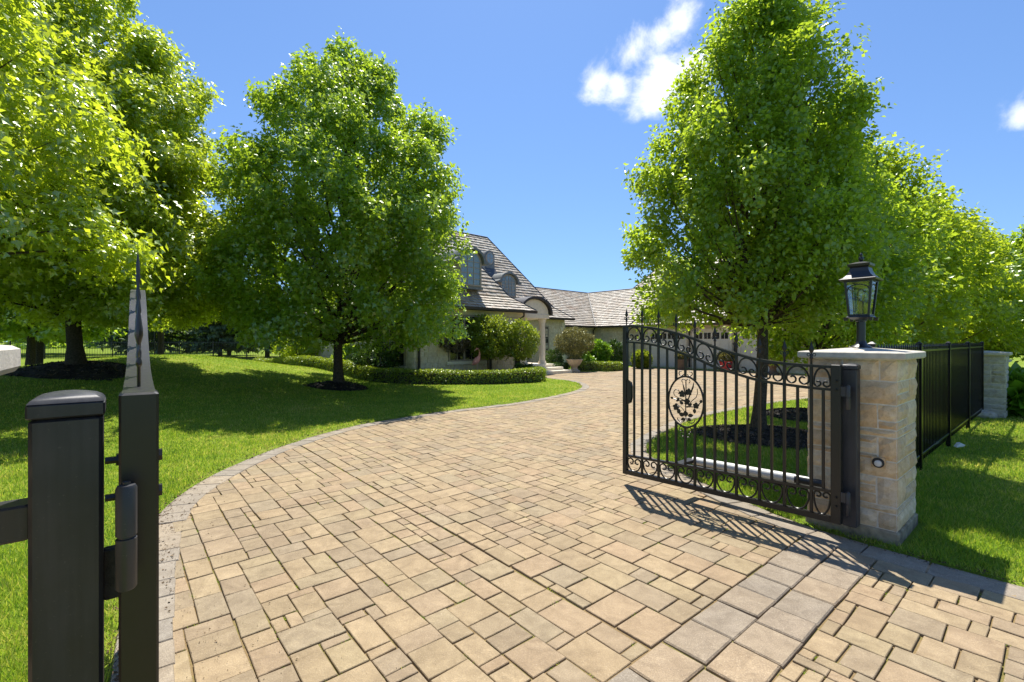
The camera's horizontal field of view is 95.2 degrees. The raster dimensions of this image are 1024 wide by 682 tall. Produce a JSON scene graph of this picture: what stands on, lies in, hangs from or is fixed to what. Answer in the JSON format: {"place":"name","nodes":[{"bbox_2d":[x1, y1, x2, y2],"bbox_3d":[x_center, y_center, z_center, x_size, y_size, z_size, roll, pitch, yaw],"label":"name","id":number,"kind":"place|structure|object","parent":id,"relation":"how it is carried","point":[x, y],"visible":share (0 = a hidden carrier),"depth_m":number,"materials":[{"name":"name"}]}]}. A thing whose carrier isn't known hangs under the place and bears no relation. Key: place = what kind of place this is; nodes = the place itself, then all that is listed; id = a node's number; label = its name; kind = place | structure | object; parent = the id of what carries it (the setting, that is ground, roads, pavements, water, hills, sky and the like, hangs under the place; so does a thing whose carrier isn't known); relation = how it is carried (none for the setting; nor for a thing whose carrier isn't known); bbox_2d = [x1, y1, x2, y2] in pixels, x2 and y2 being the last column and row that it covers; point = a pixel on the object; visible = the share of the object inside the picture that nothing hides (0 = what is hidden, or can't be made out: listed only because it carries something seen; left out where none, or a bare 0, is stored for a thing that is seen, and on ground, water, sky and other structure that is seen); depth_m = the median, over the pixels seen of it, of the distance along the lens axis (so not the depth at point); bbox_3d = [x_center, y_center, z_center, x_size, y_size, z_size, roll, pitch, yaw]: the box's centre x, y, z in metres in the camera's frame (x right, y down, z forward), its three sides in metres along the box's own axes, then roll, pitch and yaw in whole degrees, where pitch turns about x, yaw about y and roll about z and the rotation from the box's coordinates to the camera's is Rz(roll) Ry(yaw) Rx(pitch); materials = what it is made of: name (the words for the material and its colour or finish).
{"place":"outdoors","nodes":[
{"label":"outdoors","id":0,"kind":"place"},
{"bbox_2d":[0,343,1023,681],"bbox_3d":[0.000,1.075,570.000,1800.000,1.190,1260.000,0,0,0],"label":"ground","id":1,"kind":"structure","parent":0,"point":[172,367],"depth_m":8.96,"materials":[{"name":"green plant"}]},
{"bbox_2d":[0,345,20,374],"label":"gate pier","id":2,"kind":"structure","parent":1,"relation":"on","point":[10,358],"depth_m":0.96,"materials":[{"name":"stone"}]},
{"bbox_2d":[0,390,118,681],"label":"gate post","id":3,"kind":"object","parent":2,"relation":"attached to","point":[55,518],"visible":0.89,"depth_m":0.85,"materials":[{"name":"metal"}]},
{"bbox_2d":[105,253,161,681],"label":"driveway gate","id":4,"kind":"structure","parent":3,"relation":"attached to","point":[138,489],"depth_m":0.89,"materials":[{"name":"black metal"}]},
{"bbox_2d":[1,360,125,380],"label":"mulch","id":5,"kind":"object","parent":1,"relation":"on","point":[95,370],"visible":0.74,"depth_m":11.54,"materials":[{"name":"black soil"}]},
{"bbox_2d":[0,300,126,365],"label":"maple tree","id":6,"kind":"object","parent":1,"relation":"on","point":[10,327],"visible":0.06,"depth_m":18.64,"materials":[{"name":"green plant"}]},
{"bbox_2d":[1,308,128,364],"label":"maple tree","id":7,"kind":"object","parent":1,"relation":"on","point":[40,351],"visible":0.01,"depth_m":21.85,"materials":[{"name":"green plant"}]},
{"bbox_2d":[0,0,176,297],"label":"maple tree","id":8,"kind":"object","parent":1,"relation":"on","point":[30,224],"visible":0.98,"depth_m":7.43,"materials":[{"name":"green plant"}]},
{"bbox_2d":[0,331,192,348],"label":"tree belt","id":9,"kind":"object","parent":1,"relation":"on","point":[55,344],"depth_m":80.19,"materials":[{"name":"green plant"}]},
{"bbox_2d":[0,0,253,364],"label":"maple tree","id":10,"kind":"object","parent":1,"relation":"on","point":[143,60],"visible":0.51,"depth_m":11.18,"materials":[{"name":"green plant"}]},
{"bbox_2d":[93,326,166,355],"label":"spruce tree","id":11,"kind":"object","parent":1,"relation":"on","point":[118,337],"visible":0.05,"depth_m":37.53,"materials":[{"name":"green plant"}]},
{"bbox_2d":[0,341,290,358],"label":"iron fence","id":12,"kind":"object","parent":1,"relation":"on","point":[152,342],"visible":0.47,"depth_m":33.99,"materials":[{"name":"black metal"}]},
{"bbox_2d":[111,317,196,353],"bbox_3d":[-27.521,-3.869,36.568,5.443,10.523,5.526,0,0,0],"label":"spruce tree","id":13,"kind":"object","parent":1,"relation":"on","point":[168,335],"visible":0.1,"depth_m":36.58,"materials":[{"name":"green plant"}]},
{"bbox_2d":[127,226,187,354],"bbox_3d":[-20.396,-3.822,26.712,7.792,10.907,8.589,0,0,-28],"label":"maple tree","id":14,"kind":"object","parent":1,"relation":"on","point":[160,350],"depth_m":26.91,"materials":[{"name":"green plant"}]},
{"bbox_2d":[149,315,206,352],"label":"woodland tree","id":15,"kind":"object","parent":1,"relation":"on","point":[181,334],"depth_m":51.82,"materials":[{"name":"green plant"}]},
{"bbox_2d":[180,215,257,356],"bbox_3d":[-23.003,-4.246,37.070,5.604,11.311,5.607,0,0,0],"label":"spruce tree","id":16,"kind":"object","parent":1,"relation":"on","point":[216,332],"visible":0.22,"depth_m":36.16,"materials":[{"name":"green plant"}]},
{"bbox_2d":[197,265,261,355],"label":"spruce tree","id":17,"kind":"object","parent":1,"relation":"on","point":[228,352],"visible":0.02,"depth_m":41.85,"materials":[{"name":"green plant"}]},
{"bbox_2d":[235,258,283,356],"bbox_3d":[-20.261,-3.900,38.944,5.036,10.669,5.747,0,0,-29],"label":"spruce tree","id":18,"kind":"object","parent":1,"relation":"on","point":[268,352],"visible":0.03,"depth_m":38.40,"materials":[{"name":"green plant"}]},
{"bbox_2d":[270,339,320,356],"bbox_3d":[-11.517,0.391,25.343,2.964,2.423,2.867,0,0,0],"label":"garden shrub","id":19,"kind":"object","parent":1,"relation":"on","point":[289,351],"visible":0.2,"depth_m":24.56,"materials":[{"name":"green plant"}]},
{"bbox_2d":[291,253,325,345],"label":"spruce tree","id":20,"kind":"object","parent":1,"relation":"on","point":[312,257],"visible":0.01,"depth_m":40.66,"materials":[{"name":"green plant"}]},
{"bbox_2d":[173,26,477,382],"bbox_3d":[-5.338,-4.034,14.663,8.685,11.203,8.996,0,0,0],"label":"maple tree","id":21,"kind":"object","parent":1,"relation":"on","point":[404,201],"visible":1,"depth_m":12.45,"materials":[{"name":"green plant"}]},
{"bbox_2d":[303,380,367,390],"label":"mulch","id":22,"kind":"object","parent":1,"relation":"on","point":[339,386],"visible":0.9,"depth_m":14.12,"materials":[{"name":"black soil"}]},
{"bbox_2d":[330,344,367,362],"bbox_3d":[-7.193,0.831,20.863,1.742,1.477,1.978,0,0,43],"label":"garden shrub","id":23,"kind":"object","parent":1,"relation":"on","point":[347,351],"visible":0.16,"depth_m":20.59,"materials":[{"name":"green plant"}]},
{"bbox_2d":[351,342,403,367],"bbox_3d":[-5.382,0.782,18.768,2.189,1.680,2.176,0,0,31],"label":"garden shrub","id":24,"kind":"object","parent":1,"relation":"on","point":[362,357],"visible":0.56,"depth_m":18.30,"materials":[{"name":"green plant"}]},
{"bbox_2d":[252,355,547,384],"bbox_3d":[-8.124,1.130,21.771,19.998,0.973,5.786,0,0,28],"label":"boxwood hedge","id":25,"kind":"object","parent":1,"relation":"on","point":[534,374],"visible":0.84,"depth_m":17.21,"materials":[{"name":"green plant"}]},
{"bbox_2d":[438,331,472,353],"bbox_3d":[-2.593,0.515,19.629,2.126,2.231,2.018,0,0,31],"label":"topiary shrub","id":26,"kind":"object","parent":1,"relation":"on","point":[454,347],"visible":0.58,"depth_m":19.02,"materials":[{"name":"green plant"}]},
{"bbox_2d":[472,348,479,369],"bbox_3d":[-1.480,0.937,19.348,0.355,1.304,0.278,0,0,-6],"label":"flamingo ornament","id":27,"kind":"object","parent":1,"relation":"on","point":[476,360],"visible":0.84,"depth_m":19.29,"materials":[{"name":"pink plastic"}]},
{"bbox_2d":[465,313,515,369],"bbox_3d":[-0.958,0.205,19.920,2.282,2.851,2.165,0,0,0],"label":"topiary shrub","id":28,"kind":"object","parent":1,"relation":"on","point":[489,351],"visible":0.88,"depth_m":19.41,"materials":[{"name":"green plant"}]},
{"bbox_2d":[493,318,540,364],"bbox_3d":[0.217,0.312,20.330,2.082,2.638,2.069,0,0,0],"label":"topiary shrub","id":29,"kind":"object","parent":1,"relation":"on","point":[522,350],"visible":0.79,"depth_m":19.79,"materials":[{"name":"green plant"}]},
{"bbox_2d":[512,361,532,371],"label":"garden shrub","id":30,"kind":"object","parent":1,"relation":"on","point":[517,365],"visible":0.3,"depth_m":19.50,"materials":[{"name":"green plant"}]},
{"bbox_2d":[545,349,563,362],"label":"garden shrub","id":31,"kind":"object","parent":1,"relation":"on","point":[551,353],"visible":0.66,"depth_m":24.62,"materials":[{"name":"green plant"}]},
{"bbox_2d":[546,362,569,369],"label":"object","id":32,"kind":"object","parent":1,"relation":"on","point":[565,365],"visible":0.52,"depth_m":24.06,"materials":[{"name":"white stone"}]},
{"bbox_2d":[296,230,850,373],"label":"house","id":33,"kind":"structure","parent":1,"relation":"on","point":[498,282],"depth_m":26.01,"materials":[{"name":"beige stone"}]},
{"bbox_2d":[375,317,405,365],"bbox_3d":[-5.091,0.000,19.456,0.075,2.000,2.600,0,0,-42],"label":"window","id":34,"kind":"structure","parent":33,"relation":"in","point":[403,355],"depth_m":19.00,"materials":[{"name":"black glass"}]},
{"bbox_2d":[448,314,493,361],"bbox_3d":[-1.722,-0.125,19.978,2.400,1.950,0.075,0,0,-42],"label":"window","id":35,"kind":"structure","parent":33,"relation":"in","point":[452,357],"depth_m":19.68,"materials":[{"name":"black glass"}]},
{"bbox_2d":[545,326,548,350],"bbox_3d":[2.056,-0.150,28.373,0.500,1.500,0.075,0,0,-42],"label":"window","id":36,"kind":"structure","parent":33,"relation":"in","point":[546,327],"depth_m":28.47,"materials":[{"name":"black glass"}]},
{"bbox_2d":[648,329,686,367],"bbox_3d":[9.219,0.450,27.808,0.071,2.260,2.470,0,0,-42],"label":"garage door","id":37,"kind":"structure","parent":33,"relation":"in","point":[666,336],"depth_m":27.88,"materials":[{"name":"paint"}]},
{"bbox_2d":[692,328,731,369],"bbox_3d":[11.021,0.450,25.843,0.070,2.260,2.220,0,0,-42],"label":"garage door","id":38,"kind":"structure","parent":33,"relation":"in","point":[723,341],"depth_m":25.92,"materials":[{"name":"paint"}]},
{"bbox_2d":[738,328,782,372],"bbox_3d":[12.723,0.450,23.979,0.070,2.260,2.170,0,0,-42],"label":"garage door","id":39,"kind":"structure","parent":33,"relation":"in","point":[746,363],"depth_m":24.40,"materials":[{"name":"paint"}]},
{"bbox_2d":[553,326,595,358],"bbox_3d":[3.312,0.410,25.144,2.355,2.443,2.414,0,0,0],"label":"round shrub","id":40,"kind":"object","parent":1,"relation":"on","point":[565,346],"visible":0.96,"depth_m":24.68,"materials":[{"name":"green plant"}]},
{"bbox_2d":[579,352,596,363],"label":"garden shrub","id":41,"kind":"object","parent":1,"relation":"on","point":[586,356],"visible":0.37,"depth_m":25.23,"materials":[{"name":"green plant"}]},
{"bbox_2d":[577,360,622,370],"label":"boxwood hedge","id":42,"kind":"object","parent":1,"relation":"on","point":[603,365],"visible":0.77,"depth_m":24.71,"materials":[{"name":"green plant"}]},
{"bbox_2d":[586,338,613,361],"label":"round shrub","id":43,"kind":"object","parent":1,"relation":"on","point":[601,351],"visible":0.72,"depth_m":26.12,"materials":[{"name":"green plant"}]},
{"bbox_2d":[608,338,622,361],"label":"round shrub","id":44,"kind":"object","parent":1,"relation":"on","point":[616,347],"visible":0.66,"depth_m":28.09,"materials":[{"name":"green plant"}]},
{"bbox_2d":[688,424,807,450],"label":"mulch","id":45,"kind":"object","parent":1,"relation":"on","point":[778,437],"visible":0.59,"depth_m":7.36,"materials":[{"name":"soil"}]},
{"bbox_2d":[616,0,911,428],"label":"pear tree","id":46,"kind":"object","parent":1,"relation":"on","point":[799,227],"visible":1,"depth_m":6.81,"materials":[{"name":"green plant"}]},
{"bbox_2d":[766,407,807,422],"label":"mulch","id":47,"kind":"object","parent":1,"relation":"on","point":[790,414],"visible":0.26,"depth_m":9.68,"materials":[{"name":"black soil"}]},
{"bbox_2d":[716,91,965,369],"bbox_3d":[6.557,-1.703,9.775,4.327,6.808,4.440,0,0,27],"label":"pear tree","id":48,"kind":"object","parent":1,"relation":"on","point":[892,297],"visible":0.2,"depth_m":8.72,"materials":[{"name":"green plant"}]},
{"bbox_2d":[797,348,925,545],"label":"gate pier","id":49,"kind":"structure","parent":1,"relation":"on","point":[888,434],"depth_m":3.75,"materials":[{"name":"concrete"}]},
{"bbox_2d":[842,363,860,527],"bbox_3d":[2.744,0.827,3.771,0.178,1.296,0.106,0,0,-40],"label":"gate post","id":50,"kind":"object","parent":49,"relation":"attached to","point":[851,442],"visible":0.84,"depth_m":3.71,"materials":[{"name":"metal"}]},
{"bbox_2d":[623,308,849,524],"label":"driveway gate","id":51,"kind":"structure","parent":50,"relation":"attached to","point":[838,497],"depth_m":4.31,"materials":[{"name":"black metal"}]},
{"bbox_2d":[677,457,821,488],"bbox_3d":[2.228,1.248,4.363,0.302,0.133,1.380,0,0,-40],"label":"gate opener","id":52,"kind":"object","parent":51,"relation":"attached to","point":[778,475],"visible":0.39,"depth_m":4.40,"materials":[{"name":"metal"}]},
{"bbox_2d":[839,253,883,347],"bbox_3d":[3.035,-0.353,4.068,0.264,0.824,0.264,0,0,-40],"label":"pier lantern","id":53,"kind":"object","parent":49,"relation":"on","point":[861,272],"visible":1,"depth_m":4.04,"materials":[{"name":"metal"}]},
{"bbox_2d":[809,132,1016,347],"bbox_3d":[9.703,-1.936,12.507,4.818,7.308,5.283,0,0,0],"label":"pear tree","id":54,"kind":"object","parent":1,"relation":"on","point":[953,314],"visible":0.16,"depth_m":11.40,"materials":[{"name":"green plant"}]},
{"bbox_2d":[868,341,983,469],"bbox_3d":[6.599,0.813,7.078,8.556,1.614,0.066,0,0,-40],"label":"iron fence","id":55,"kind":"object","parent":1,"relation":"on","point":[949,398],"visible":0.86,"depth_m":6.85,"materials":[{"name":"black metal"}]},
{"bbox_2d":[954,442,964,446],"bbox_3d":[6.454,1.500,6.767,0.139,0.068,0.107,0,0,0],"label":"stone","id":56,"kind":"object","parent":1,"relation":"on","point":[958,444],"visible":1,"depth_m":6.72,"materials":[{"name":"grey stone"}]},
{"bbox_2d":[901,187,1023,356],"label":"pear tree","id":57,"kind":"object","parent":1,"relation":"on","point":[997,313],"visible":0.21,"depth_m":13.67,"materials":[{"name":"green plant"}]},
{"bbox_2d":[940,212,1021,353],"bbox_3d":[17.102,-1.703,17.740,5.902,6.821,5.172,0,0,0],"label":"pear tree","id":58,"kind":"object","parent":1,"relation":"on","point":[999,237],"visible":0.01,"depth_m":16.66,"materials":[{"name":"green plant"}]},
{"bbox_2d":[976,410,997,418],"bbox_3d":[9.806,1.534,9.725,0.400,0.205,0.370,0,0,-34],"label":"field stone","id":59,"kind":"object","parent":1,"relation":"on","point":[985,414],"visible":0.53,"depth_m":9.59,"materials":[{"name":"grey stone"}]},
{"bbox_2d":[961,216,1023,362],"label":"garden tree","id":60,"kind":"object","parent":1,"relation":"on","point":[1018,261],"visible":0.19,"depth_m":15.52,"materials":[{"name":"green plant"}]},
{"bbox_2d":[984,351,1012,417],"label":"gate pier","id":61,"kind":"structure","parent":1,"relation":"on","point":[996,373],"depth_m":9.70,"materials":[{"name":"stone"}]},
{"bbox_2d":[1006,362,1023,416],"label":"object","id":62,"kind":"object","parent":1,"relation":"on","point":[1015,396],"depth_m":9.73,"materials":[{"name":"green plant"}]},
{"bbox_2d":[6,0,1023,341],"label":"sky","id":63,"kind":"structure","parent":0,"point":[545,100],"materials":[{"name":"blue"}]},
{"bbox_2d":[105,398,1022,681],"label":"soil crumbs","id":64,"kind":"object","parent":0,"point":[435,664],"visible":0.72,"depth_m":3.56,"materials":[{"name":"brown soil"}]},
{"bbox_2d":[110,367,1023,681],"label":"driveway","id":65,"kind":"structure","parent":0,"point":[676,605],"depth_m":3.21,"materials":[{"name":"beige stone"}]},
{"bbox_2d":[566,354,582,371],"bbox_3d":[3.220,1.140,24.150,0.900,0.911,0.900,0,0,0],"label":"stone urn","id":66,"kind":"object","parent":65,"relation":"on","point":[573,363],"visible":0.99,"depth_m":23.92,"materials":[{"name":"beige stone"}]},
{"bbox_2d":[181,425,1012,680],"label":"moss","id":67,"kind":"object","parent":65,"relation":"on","point":[816,657],"visible":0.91,"depth_m":3.09,"materials":[{"name":"green plant"}]},
{"bbox_2d":[630,349,652,368],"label":"round shrub","id":68,"kind":"object","parent":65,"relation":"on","point":[638,359],"visible":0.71,"depth_m":26.86,"materials":[{"name":"green plant"}]},
{"bbox_2d":[674,351,688,369],"bbox_3d":[9.498,1.065,26.208,0.848,1.061,0.834,0,0,0],"label":"planter pot","id":69,"kind":"object","parent":65,"relation":"on","point":[680,361],"visible":0.5,"depth_m":25.95,"materials":[{"name":"brown ceramic"}]},
{"bbox_2d":[717,351,734,371],"bbox_3d":[11.188,1.003,24.476,0.972,1.186,0.948,0,0,0],"label":"planter pot","id":70,"kind":"object","parent":65,"relation":"on","point":[722,356],"visible":0.69,"depth_m":24.25,"materials":[{"name":"red plant"}]},
{"bbox_2d":[768,355,782,374],"bbox_3d":[12.490,0.992,22.401,1.088,1.209,1.057,0,0,0],"label":"planter pot","id":71,"kind":"object","parent":65,"relation":"on","point":[772,370],"visible":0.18,"depth_m":22.25,"materials":[{"name":"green plant"}]}
]}

